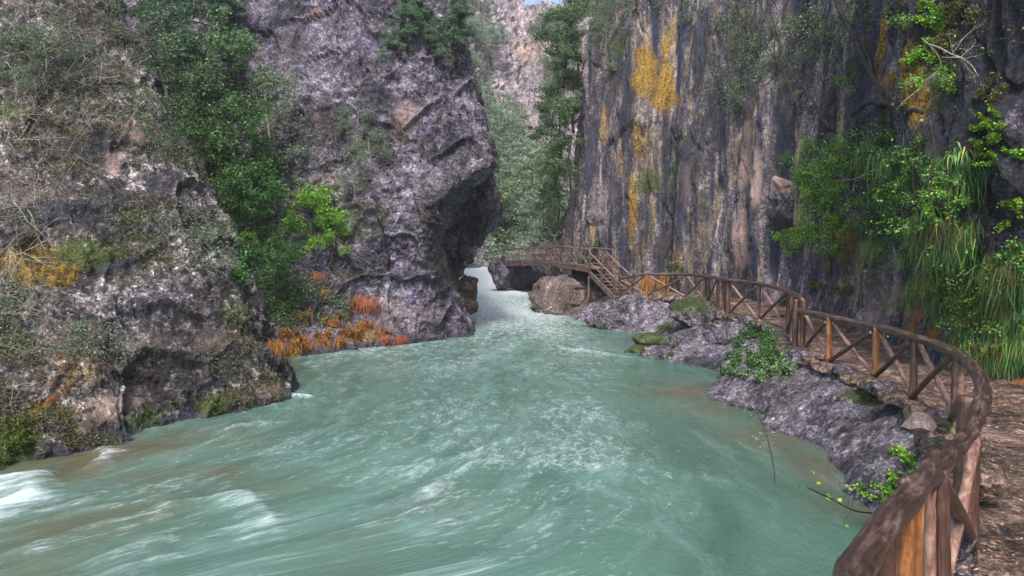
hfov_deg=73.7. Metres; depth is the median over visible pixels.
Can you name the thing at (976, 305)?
hanging grass
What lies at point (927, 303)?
hanging grass
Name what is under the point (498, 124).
distant tree
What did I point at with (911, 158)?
ivy
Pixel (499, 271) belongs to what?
boulder
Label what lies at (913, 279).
hanging grass
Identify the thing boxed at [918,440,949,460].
kerb stone
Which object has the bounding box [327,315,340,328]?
dead fern
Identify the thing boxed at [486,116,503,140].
distant tree
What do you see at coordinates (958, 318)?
hanging grass
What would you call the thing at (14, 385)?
bare bush
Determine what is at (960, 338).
hanging grass
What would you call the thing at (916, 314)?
dead fern
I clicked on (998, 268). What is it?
hanging grass
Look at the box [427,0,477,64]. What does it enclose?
pine tree
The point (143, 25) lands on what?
bare bush
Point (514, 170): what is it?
distant tree
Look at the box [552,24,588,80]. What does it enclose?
broadleaf tree
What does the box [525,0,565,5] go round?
sky
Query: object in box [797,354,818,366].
kerb stone
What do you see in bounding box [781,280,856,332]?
ivy
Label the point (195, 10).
broadleaf tree
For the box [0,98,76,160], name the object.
bare bush
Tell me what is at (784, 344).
kerb stone
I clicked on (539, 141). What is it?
distant tree
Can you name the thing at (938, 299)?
strap fern
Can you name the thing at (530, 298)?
boulder
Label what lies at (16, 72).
grey bush
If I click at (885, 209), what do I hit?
hanging grass
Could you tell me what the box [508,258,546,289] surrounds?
boulder
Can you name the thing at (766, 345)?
bush
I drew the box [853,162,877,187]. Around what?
hanging grass
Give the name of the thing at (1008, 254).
hanging grass
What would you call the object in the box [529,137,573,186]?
broadleaf tree
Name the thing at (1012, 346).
hanging grass
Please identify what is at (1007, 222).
climbing plant
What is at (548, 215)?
broadleaf tree
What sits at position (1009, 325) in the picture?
hanging grass
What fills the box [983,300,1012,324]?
hanging grass
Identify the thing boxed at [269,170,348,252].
leafy shrub
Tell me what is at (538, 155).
distant tree
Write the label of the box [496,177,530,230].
distant evergreen
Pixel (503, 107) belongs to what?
distant tree
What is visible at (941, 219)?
strap fern
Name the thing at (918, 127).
dead branch
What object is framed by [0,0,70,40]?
bare bush
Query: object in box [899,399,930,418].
kerb stone
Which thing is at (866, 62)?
bare tree
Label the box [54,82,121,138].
bare bush
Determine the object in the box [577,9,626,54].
grey bush
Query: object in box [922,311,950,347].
hanging grass
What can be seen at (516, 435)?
river
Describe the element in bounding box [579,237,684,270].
ivy
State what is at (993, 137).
climbing plant
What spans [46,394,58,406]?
dead fern
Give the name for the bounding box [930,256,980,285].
hanging grass
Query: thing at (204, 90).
broadleaf tree
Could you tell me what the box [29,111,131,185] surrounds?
bare bush
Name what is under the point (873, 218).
ivy
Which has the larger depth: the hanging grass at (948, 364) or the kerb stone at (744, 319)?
the kerb stone at (744, 319)
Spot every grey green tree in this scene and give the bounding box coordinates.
[128,14,189,113]
[204,69,317,170]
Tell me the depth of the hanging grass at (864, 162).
18.68 m
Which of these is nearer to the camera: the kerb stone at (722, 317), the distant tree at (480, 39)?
the kerb stone at (722, 317)
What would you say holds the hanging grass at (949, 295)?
attached to the cliff at (703, 230)
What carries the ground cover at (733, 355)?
on the river bank
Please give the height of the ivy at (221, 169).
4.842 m
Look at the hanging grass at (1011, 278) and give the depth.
11.64 m
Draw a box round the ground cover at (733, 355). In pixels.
[601,294,959,548]
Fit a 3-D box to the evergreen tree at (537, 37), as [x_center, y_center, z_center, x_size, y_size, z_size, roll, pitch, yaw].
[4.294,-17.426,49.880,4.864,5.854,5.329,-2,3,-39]
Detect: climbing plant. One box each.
[899,0,934,62]
[968,121,986,168]
[969,100,1006,166]
[992,197,1023,232]
[1000,146,1023,161]
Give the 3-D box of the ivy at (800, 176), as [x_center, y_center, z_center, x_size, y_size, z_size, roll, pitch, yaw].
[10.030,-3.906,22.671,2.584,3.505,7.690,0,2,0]
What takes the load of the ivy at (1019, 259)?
attached to the cliff at (703, 230)
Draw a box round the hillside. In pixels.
[465,0,594,268]
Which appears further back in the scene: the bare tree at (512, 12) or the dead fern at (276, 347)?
the bare tree at (512, 12)
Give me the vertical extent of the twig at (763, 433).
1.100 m
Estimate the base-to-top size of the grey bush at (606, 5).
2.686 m
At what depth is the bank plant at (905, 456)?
9.12 m
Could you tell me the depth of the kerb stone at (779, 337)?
17.62 m
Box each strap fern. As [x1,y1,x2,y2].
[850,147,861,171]
[899,283,917,302]
[920,196,950,224]
[925,210,959,237]
[925,260,954,282]
[934,290,957,310]
[936,141,975,174]
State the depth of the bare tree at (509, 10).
156.97 m
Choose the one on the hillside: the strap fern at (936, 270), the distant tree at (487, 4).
the distant tree at (487, 4)
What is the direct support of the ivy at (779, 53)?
attached to the cliff at (703, 230)
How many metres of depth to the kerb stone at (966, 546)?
4.88 m
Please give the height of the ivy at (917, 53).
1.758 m
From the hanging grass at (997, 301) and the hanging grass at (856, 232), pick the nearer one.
the hanging grass at (997, 301)
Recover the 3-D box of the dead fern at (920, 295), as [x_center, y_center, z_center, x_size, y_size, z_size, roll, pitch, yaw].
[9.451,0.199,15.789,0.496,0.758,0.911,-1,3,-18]
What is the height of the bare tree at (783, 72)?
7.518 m
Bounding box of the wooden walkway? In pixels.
[502,244,613,301]
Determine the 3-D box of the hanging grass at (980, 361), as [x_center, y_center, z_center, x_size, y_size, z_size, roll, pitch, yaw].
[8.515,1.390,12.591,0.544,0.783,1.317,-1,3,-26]
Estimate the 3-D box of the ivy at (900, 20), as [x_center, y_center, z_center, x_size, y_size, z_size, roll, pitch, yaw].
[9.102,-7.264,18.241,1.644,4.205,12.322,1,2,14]
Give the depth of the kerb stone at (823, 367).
13.79 m
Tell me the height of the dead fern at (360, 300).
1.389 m
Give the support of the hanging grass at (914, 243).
attached to the cliff at (703, 230)
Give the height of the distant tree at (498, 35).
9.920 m
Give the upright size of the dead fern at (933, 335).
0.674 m
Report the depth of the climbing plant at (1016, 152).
11.06 m
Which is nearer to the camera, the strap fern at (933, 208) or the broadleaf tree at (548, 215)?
the strap fern at (933, 208)
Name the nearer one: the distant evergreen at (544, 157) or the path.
the path
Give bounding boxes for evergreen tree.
[172,82,287,218]
[205,149,259,237]
[232,161,292,264]
[256,224,308,314]
[526,79,582,157]
[528,2,586,87]
[542,167,574,220]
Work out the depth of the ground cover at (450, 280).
27.06 m
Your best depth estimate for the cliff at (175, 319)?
14.76 m
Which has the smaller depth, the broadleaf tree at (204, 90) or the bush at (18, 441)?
the bush at (18, 441)
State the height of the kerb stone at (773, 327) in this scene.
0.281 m
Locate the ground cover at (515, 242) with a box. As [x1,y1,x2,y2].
[468,0,589,267]
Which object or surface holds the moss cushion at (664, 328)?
on the river bank
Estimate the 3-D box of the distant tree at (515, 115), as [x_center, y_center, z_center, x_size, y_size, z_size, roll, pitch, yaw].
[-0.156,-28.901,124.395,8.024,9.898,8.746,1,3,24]
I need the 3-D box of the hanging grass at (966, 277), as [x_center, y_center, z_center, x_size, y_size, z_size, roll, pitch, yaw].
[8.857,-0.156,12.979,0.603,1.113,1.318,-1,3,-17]
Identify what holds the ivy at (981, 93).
attached to the cliff at (703, 230)
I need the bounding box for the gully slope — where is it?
[123,0,342,356]
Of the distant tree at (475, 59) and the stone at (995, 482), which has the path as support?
the stone at (995, 482)
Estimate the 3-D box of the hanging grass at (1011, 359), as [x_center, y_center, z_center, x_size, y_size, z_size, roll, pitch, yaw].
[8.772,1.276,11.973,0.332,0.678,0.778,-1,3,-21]
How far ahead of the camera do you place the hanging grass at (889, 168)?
14.71 m
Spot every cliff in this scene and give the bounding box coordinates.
[0,0,299,470]
[187,0,503,356]
[544,0,1023,380]
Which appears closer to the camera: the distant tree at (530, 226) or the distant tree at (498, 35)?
the distant tree at (530, 226)
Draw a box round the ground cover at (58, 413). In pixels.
[0,0,294,451]
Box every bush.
[0,0,50,32]
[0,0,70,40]
[0,4,94,71]
[0,34,40,90]
[0,52,52,101]
[0,75,75,116]
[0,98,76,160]
[0,114,66,217]
[0,181,72,264]
[0,184,66,253]
[0,218,62,303]
[0,254,54,298]
[0,280,74,321]
[0,364,71,414]
[2,296,117,389]
[12,0,87,15]
[15,138,125,210]
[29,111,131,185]
[35,0,130,55]
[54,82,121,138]
[56,10,139,51]
[64,42,148,89]
[66,36,135,105]
[100,0,175,73]
[287,256,324,299]
[328,98,381,138]
[335,163,369,198]
[335,232,374,273]
[341,124,395,169]
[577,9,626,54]
[589,0,631,23]
[685,290,720,322]
[714,312,790,377]
[727,345,797,381]
[848,373,876,402]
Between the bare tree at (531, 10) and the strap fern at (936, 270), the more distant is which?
the bare tree at (531, 10)
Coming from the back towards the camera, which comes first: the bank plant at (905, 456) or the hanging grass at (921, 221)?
the hanging grass at (921, 221)
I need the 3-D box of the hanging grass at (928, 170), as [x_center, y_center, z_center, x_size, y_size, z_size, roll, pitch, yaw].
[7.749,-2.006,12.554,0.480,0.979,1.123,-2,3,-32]
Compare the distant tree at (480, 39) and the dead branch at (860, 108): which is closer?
the dead branch at (860, 108)
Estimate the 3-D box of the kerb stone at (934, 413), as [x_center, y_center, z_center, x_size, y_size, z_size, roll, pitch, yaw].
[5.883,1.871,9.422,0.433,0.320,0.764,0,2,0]
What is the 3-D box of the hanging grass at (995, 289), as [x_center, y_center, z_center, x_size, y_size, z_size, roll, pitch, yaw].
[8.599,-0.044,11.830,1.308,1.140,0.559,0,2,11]
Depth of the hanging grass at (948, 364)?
13.23 m
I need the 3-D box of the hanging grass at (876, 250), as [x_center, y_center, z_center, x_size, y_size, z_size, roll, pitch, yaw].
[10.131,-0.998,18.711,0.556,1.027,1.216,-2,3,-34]
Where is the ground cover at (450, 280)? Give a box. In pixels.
[219,0,502,303]
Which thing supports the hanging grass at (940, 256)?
attached to the cliff at (703, 230)
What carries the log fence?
on the path
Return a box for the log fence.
[618,272,992,575]
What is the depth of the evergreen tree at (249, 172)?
25.95 m
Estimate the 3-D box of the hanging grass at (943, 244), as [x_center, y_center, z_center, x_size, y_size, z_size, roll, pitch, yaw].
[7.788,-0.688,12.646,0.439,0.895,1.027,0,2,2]
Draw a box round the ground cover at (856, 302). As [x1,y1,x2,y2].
[574,2,1023,315]
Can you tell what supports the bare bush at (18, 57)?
on the cliff at (175, 319)
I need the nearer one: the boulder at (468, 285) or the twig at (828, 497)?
the twig at (828, 497)
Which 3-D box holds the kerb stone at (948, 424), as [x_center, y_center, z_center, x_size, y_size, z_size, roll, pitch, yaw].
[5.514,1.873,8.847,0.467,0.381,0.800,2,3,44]
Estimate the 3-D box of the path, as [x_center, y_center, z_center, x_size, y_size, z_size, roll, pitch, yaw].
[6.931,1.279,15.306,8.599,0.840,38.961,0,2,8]
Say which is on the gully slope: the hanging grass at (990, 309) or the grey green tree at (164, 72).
the grey green tree at (164, 72)
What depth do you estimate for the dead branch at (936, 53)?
12.03 m
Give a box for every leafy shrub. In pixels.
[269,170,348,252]
[316,208,354,257]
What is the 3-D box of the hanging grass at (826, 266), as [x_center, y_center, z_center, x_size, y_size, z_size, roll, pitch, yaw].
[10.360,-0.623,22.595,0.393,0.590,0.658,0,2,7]
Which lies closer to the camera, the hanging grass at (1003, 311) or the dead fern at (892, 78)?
the hanging grass at (1003, 311)
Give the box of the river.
[0,267,870,575]
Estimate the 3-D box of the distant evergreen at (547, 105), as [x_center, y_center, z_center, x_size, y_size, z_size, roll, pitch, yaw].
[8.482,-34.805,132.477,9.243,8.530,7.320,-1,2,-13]
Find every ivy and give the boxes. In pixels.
[201,143,261,236]
[229,208,298,319]
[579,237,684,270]
[585,0,826,110]
[700,5,823,114]
[764,200,856,258]
[776,133,862,217]
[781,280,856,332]
[805,0,912,95]
[821,113,962,269]
[823,143,909,250]
[844,150,1023,336]
[898,3,957,95]
[901,176,1023,357]
[921,0,1009,104]
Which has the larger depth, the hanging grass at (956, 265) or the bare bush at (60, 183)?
the bare bush at (60, 183)
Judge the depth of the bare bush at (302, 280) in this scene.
24.58 m
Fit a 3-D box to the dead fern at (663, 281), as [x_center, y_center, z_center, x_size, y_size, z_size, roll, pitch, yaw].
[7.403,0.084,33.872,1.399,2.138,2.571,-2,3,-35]
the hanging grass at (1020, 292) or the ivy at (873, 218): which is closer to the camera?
the hanging grass at (1020, 292)
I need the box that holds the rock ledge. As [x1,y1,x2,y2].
[766,175,793,231]
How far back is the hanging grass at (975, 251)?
12.32 m
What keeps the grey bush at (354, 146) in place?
on the cliff at (423, 308)
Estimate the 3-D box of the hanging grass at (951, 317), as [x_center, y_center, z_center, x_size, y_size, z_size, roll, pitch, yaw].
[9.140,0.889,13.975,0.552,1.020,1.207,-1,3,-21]
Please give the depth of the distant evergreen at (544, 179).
94.63 m
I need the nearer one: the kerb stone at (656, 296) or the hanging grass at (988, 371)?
the hanging grass at (988, 371)
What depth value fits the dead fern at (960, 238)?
12.15 m
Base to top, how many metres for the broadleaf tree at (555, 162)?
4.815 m
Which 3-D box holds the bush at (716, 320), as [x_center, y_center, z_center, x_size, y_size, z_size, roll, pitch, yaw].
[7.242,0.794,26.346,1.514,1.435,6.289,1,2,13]
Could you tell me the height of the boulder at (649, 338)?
0.890 m
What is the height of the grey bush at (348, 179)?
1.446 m
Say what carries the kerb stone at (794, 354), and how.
on the river bank
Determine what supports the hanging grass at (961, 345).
attached to the cliff at (703, 230)
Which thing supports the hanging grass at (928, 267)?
hanging from the cliff at (703, 230)
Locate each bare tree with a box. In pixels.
[474,0,492,29]
[496,0,506,30]
[502,1,515,22]
[503,0,530,32]
[516,2,532,34]
[517,0,540,25]
[521,1,555,65]
[704,0,801,112]
[746,0,830,128]
[810,0,887,108]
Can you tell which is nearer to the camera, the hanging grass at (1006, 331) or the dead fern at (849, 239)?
the hanging grass at (1006, 331)
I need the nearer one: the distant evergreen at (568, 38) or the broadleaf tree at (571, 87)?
the broadleaf tree at (571, 87)
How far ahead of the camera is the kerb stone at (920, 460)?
7.26 m
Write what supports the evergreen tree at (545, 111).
on the cliff at (703, 230)
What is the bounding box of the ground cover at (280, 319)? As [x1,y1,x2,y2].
[131,22,362,334]
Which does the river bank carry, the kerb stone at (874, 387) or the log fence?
the kerb stone at (874, 387)
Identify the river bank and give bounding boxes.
[570,292,972,575]
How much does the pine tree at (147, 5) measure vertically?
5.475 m
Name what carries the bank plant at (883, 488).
on the river bank
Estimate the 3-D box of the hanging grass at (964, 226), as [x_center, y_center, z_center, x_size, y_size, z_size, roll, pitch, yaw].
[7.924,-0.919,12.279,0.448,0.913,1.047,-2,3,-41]
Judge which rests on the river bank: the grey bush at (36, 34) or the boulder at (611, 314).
the boulder at (611, 314)
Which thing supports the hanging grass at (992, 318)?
hanging from the cliff at (703, 230)
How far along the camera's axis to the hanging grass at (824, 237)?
22.92 m
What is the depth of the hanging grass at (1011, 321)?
11.90 m
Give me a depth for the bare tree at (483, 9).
134.31 m
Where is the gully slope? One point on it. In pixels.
(305, 301)
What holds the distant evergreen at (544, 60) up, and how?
on the hillside
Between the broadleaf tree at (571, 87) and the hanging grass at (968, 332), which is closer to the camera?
the hanging grass at (968, 332)
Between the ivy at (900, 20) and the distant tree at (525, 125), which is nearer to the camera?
the ivy at (900, 20)
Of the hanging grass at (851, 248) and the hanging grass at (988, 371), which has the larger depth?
the hanging grass at (851, 248)
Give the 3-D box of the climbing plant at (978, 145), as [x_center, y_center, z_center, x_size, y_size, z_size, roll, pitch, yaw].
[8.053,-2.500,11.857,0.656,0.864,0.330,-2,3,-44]
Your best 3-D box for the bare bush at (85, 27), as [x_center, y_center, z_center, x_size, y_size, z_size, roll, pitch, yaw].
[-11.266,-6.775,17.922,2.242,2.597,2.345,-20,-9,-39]
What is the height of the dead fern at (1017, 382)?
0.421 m
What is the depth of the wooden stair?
33.75 m
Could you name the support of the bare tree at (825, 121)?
on the cliff at (703, 230)
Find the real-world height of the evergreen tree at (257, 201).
3.858 m
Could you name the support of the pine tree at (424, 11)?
on the cliff at (423, 308)
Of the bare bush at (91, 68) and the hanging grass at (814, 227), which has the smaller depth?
the bare bush at (91, 68)
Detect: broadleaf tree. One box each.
[143,11,237,143]
[166,72,239,178]
[180,3,286,128]
[194,83,300,192]
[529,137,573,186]
[531,197,556,226]
[534,61,581,103]
[537,0,600,43]
[537,129,584,194]
[546,66,582,132]
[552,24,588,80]
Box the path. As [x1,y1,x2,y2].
[620,290,1023,575]
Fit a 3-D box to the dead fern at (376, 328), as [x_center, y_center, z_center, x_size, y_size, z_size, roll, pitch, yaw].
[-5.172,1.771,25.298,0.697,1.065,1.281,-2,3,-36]
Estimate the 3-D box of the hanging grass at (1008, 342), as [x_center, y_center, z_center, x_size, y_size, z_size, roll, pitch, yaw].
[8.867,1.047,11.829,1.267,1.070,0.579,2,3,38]
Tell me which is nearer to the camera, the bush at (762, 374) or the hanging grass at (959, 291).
the hanging grass at (959, 291)
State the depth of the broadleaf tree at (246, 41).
27.30 m
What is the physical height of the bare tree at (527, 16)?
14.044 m
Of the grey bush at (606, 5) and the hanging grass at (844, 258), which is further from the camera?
the grey bush at (606, 5)
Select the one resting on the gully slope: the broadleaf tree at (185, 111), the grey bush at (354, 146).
the broadleaf tree at (185, 111)
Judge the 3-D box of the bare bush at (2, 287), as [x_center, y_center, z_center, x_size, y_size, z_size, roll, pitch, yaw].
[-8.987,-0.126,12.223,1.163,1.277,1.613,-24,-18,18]
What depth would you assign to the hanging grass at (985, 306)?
12.33 m
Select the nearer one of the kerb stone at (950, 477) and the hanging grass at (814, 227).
the kerb stone at (950, 477)
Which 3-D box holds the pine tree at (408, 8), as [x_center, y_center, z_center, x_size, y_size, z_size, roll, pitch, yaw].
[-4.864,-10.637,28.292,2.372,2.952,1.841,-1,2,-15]
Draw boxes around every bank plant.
[852,473,898,501]
[886,443,917,483]
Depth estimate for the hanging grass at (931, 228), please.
12.41 m
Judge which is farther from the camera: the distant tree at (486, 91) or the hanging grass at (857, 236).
the distant tree at (486, 91)
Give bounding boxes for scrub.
[278,308,394,351]
[287,294,357,325]
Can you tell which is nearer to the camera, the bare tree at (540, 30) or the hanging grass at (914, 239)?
the hanging grass at (914, 239)
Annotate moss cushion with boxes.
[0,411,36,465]
[144,399,222,416]
[639,320,679,356]
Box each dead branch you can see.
[790,119,922,193]
[843,99,923,182]
[892,20,995,111]
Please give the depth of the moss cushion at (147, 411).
13.49 m
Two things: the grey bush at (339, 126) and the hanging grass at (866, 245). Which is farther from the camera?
the grey bush at (339, 126)
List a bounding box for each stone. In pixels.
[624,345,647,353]
[651,293,662,299]
[661,294,675,301]
[671,296,681,300]
[714,310,724,317]
[719,314,731,321]
[732,315,753,326]
[746,319,764,328]
[753,322,763,330]
[762,322,772,329]
[767,326,780,332]
[772,330,788,336]
[772,338,789,350]
[775,335,787,340]
[775,342,791,355]
[783,346,814,366]
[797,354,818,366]
[810,361,833,375]
[831,364,852,377]
[840,372,863,385]
[857,374,877,390]
[864,379,895,395]
[877,386,908,406]
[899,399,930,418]
[900,411,936,435]
[913,424,953,446]
[915,453,934,469]
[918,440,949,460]
[920,436,944,445]
[923,410,948,417]
[933,417,955,435]
[948,473,952,487]
[956,535,977,562]
[979,460,1010,499]
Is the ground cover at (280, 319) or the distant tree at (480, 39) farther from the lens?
the distant tree at (480, 39)
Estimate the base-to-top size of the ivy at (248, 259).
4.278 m
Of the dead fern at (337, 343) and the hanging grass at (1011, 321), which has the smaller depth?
the hanging grass at (1011, 321)
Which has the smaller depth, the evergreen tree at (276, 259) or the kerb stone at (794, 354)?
the kerb stone at (794, 354)
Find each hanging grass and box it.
[798,224,824,237]
[814,248,832,264]
[818,231,829,244]
[820,260,831,273]
[828,228,858,249]
[828,251,854,268]
[840,242,859,257]
[846,227,865,242]
[848,143,876,182]
[850,225,866,241]
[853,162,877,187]
[854,234,882,262]
[856,183,887,219]
[856,216,869,238]
[861,138,905,190]
[862,238,888,266]
[877,150,902,183]
[877,197,901,224]
[882,233,905,257]
[886,175,919,201]
[888,251,920,273]
[893,209,961,246]
[893,233,938,254]
[896,286,922,316]
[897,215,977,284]
[898,217,937,255]
[902,265,956,304]
[903,273,924,294]
[904,156,959,204]
[904,200,936,245]
[911,293,954,329]
[913,272,954,300]
[916,147,991,196]
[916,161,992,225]
[917,234,951,267]
[917,257,941,278]
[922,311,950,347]
[923,279,966,318]
[923,295,957,322]
[927,215,985,258]
[927,246,959,266]
[929,242,989,276]
[929,291,958,317]
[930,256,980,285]
[931,327,967,360]
[934,311,959,327]
[938,282,983,318]
[939,348,964,371]
[940,323,965,345]
[945,339,1013,380]
[947,321,964,347]
[947,344,1012,379]
[948,318,995,369]
[949,264,987,301]
[950,251,1023,302]
[950,309,969,327]
[956,282,1022,321]
[956,293,991,323]
[960,332,994,373]
[961,294,1023,341]
[962,259,1023,307]
[965,265,1022,312]
[970,294,1023,326]
[974,267,1023,313]
[975,350,1023,375]
[976,247,1023,295]
[977,288,1022,311]
[978,301,1023,354]
[978,346,1023,381]
[979,246,1023,289]
[979,325,1023,370]
[980,305,1007,334]
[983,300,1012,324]
[983,304,1023,351]
[989,317,1016,342]
[990,324,1023,371]
[992,348,1023,372]
[996,330,1023,366]
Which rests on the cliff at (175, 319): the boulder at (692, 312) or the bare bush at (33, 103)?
the bare bush at (33, 103)
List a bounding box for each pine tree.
[125,0,168,58]
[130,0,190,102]
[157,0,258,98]
[366,0,419,63]
[402,0,451,55]
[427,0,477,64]
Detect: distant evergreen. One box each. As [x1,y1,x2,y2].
[489,172,534,244]
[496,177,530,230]
[504,164,555,220]
[522,164,569,217]
[525,8,556,33]
[533,202,565,240]
[534,89,575,129]
[536,145,572,180]
[537,1,577,29]
[537,47,560,72]
[541,58,575,95]
[551,21,584,49]
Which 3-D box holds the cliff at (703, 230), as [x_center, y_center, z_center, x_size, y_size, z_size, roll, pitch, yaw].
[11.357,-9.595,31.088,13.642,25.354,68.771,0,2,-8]
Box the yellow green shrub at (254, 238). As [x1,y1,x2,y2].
[245,227,282,260]
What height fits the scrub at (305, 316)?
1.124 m
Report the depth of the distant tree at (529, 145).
113.79 m
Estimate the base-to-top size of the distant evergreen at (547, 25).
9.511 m
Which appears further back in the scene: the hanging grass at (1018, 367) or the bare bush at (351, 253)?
the bare bush at (351, 253)
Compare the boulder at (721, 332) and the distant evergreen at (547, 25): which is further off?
the distant evergreen at (547, 25)
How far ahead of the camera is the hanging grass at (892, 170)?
14.58 m
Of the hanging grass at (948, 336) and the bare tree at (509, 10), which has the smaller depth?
the hanging grass at (948, 336)
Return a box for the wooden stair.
[589,252,633,298]
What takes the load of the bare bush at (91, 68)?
on the cliff at (175, 319)
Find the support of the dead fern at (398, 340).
on the cliff at (423, 308)
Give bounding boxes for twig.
[747,402,775,480]
[797,471,872,527]
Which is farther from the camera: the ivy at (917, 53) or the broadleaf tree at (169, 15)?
the broadleaf tree at (169, 15)
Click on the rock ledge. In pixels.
(779, 211)
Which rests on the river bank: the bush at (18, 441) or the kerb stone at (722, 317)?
the kerb stone at (722, 317)
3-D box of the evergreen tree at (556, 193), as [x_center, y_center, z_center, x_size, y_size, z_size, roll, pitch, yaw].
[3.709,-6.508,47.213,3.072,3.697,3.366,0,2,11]
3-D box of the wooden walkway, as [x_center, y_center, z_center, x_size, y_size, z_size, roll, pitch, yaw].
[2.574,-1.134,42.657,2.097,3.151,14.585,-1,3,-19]
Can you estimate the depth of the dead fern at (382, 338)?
24.92 m
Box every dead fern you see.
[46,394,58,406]
[265,338,291,363]
[276,325,292,342]
[283,340,302,355]
[284,333,315,347]
[303,334,334,352]
[311,272,326,284]
[315,288,331,299]
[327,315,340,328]
[330,334,351,348]
[347,294,385,321]
[351,318,370,338]
[371,323,381,339]
[377,332,393,344]
[393,333,410,345]
[635,278,654,292]
[648,270,670,292]
[833,226,862,247]
[873,71,895,91]
[900,317,920,340]
[903,301,927,324]
[907,285,927,306]
[921,326,942,338]
[933,221,975,255]
[946,316,977,329]
[965,337,1012,370]
[1003,375,1023,384]
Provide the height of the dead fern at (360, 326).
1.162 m
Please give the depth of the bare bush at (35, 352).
11.66 m
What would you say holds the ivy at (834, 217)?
attached to the cliff at (703, 230)
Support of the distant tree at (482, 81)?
on the hillside
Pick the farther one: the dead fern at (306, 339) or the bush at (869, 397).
the dead fern at (306, 339)
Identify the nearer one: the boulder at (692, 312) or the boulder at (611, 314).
the boulder at (692, 312)
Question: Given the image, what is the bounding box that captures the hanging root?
[865,120,950,263]
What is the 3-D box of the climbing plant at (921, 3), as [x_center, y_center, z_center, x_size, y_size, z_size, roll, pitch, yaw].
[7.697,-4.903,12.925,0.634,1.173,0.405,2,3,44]
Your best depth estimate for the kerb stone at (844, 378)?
12.70 m
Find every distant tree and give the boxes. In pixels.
[466,16,477,39]
[467,12,493,56]
[470,50,487,79]
[473,0,491,21]
[477,20,511,65]
[477,70,499,106]
[479,86,497,118]
[481,82,513,134]
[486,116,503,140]
[488,95,519,129]
[489,109,514,154]
[491,101,533,138]
[494,142,519,185]
[497,142,534,175]
[497,178,543,245]
[498,162,538,201]
[499,151,555,189]
[500,128,530,162]
[508,141,556,179]
[509,120,537,153]
[511,135,548,165]
[514,191,561,244]
[528,139,550,161]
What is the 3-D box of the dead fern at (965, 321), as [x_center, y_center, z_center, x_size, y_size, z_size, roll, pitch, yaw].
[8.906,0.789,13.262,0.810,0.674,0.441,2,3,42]
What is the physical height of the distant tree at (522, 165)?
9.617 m
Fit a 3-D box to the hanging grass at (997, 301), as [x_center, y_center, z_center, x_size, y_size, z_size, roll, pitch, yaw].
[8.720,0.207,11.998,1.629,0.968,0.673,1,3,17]
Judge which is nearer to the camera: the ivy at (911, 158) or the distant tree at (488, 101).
the ivy at (911, 158)
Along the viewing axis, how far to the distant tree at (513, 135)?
116.16 m
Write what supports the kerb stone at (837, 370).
on the river bank
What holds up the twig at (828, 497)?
on the river bank
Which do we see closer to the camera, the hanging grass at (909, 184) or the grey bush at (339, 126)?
the hanging grass at (909, 184)
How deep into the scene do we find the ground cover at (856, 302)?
24.17 m
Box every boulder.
[457,274,478,298]
[461,294,478,314]
[488,257,514,289]
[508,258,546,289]
[527,291,534,309]
[532,274,603,315]
[580,297,669,329]
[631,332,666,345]
[662,332,705,344]
[668,297,716,327]
[703,321,749,344]
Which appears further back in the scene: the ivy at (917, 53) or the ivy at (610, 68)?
the ivy at (610, 68)
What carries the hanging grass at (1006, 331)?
attached to the cliff at (703, 230)
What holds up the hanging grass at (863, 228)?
hanging from the cliff at (703, 230)
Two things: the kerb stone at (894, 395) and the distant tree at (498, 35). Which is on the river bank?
the kerb stone at (894, 395)
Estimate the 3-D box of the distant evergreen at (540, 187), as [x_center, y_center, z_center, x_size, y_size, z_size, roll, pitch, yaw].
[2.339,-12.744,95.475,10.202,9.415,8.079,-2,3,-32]
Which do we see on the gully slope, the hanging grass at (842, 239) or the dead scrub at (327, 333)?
the dead scrub at (327, 333)
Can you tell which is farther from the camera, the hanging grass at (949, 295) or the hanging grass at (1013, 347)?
the hanging grass at (949, 295)
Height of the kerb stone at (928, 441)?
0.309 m
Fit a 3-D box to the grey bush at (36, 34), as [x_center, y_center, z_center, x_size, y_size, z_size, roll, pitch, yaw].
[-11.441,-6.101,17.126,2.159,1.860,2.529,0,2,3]
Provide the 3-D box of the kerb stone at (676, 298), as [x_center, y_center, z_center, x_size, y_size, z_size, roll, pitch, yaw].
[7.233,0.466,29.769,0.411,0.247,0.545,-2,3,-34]
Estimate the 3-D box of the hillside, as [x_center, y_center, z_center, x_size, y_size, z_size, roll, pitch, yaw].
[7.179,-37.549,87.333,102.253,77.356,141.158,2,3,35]
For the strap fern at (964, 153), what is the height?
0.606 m
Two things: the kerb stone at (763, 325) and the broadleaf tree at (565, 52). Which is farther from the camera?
the broadleaf tree at (565, 52)
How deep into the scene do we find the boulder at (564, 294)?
36.65 m
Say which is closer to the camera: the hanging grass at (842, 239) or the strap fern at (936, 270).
the strap fern at (936, 270)
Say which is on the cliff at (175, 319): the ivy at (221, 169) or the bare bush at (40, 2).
the bare bush at (40, 2)

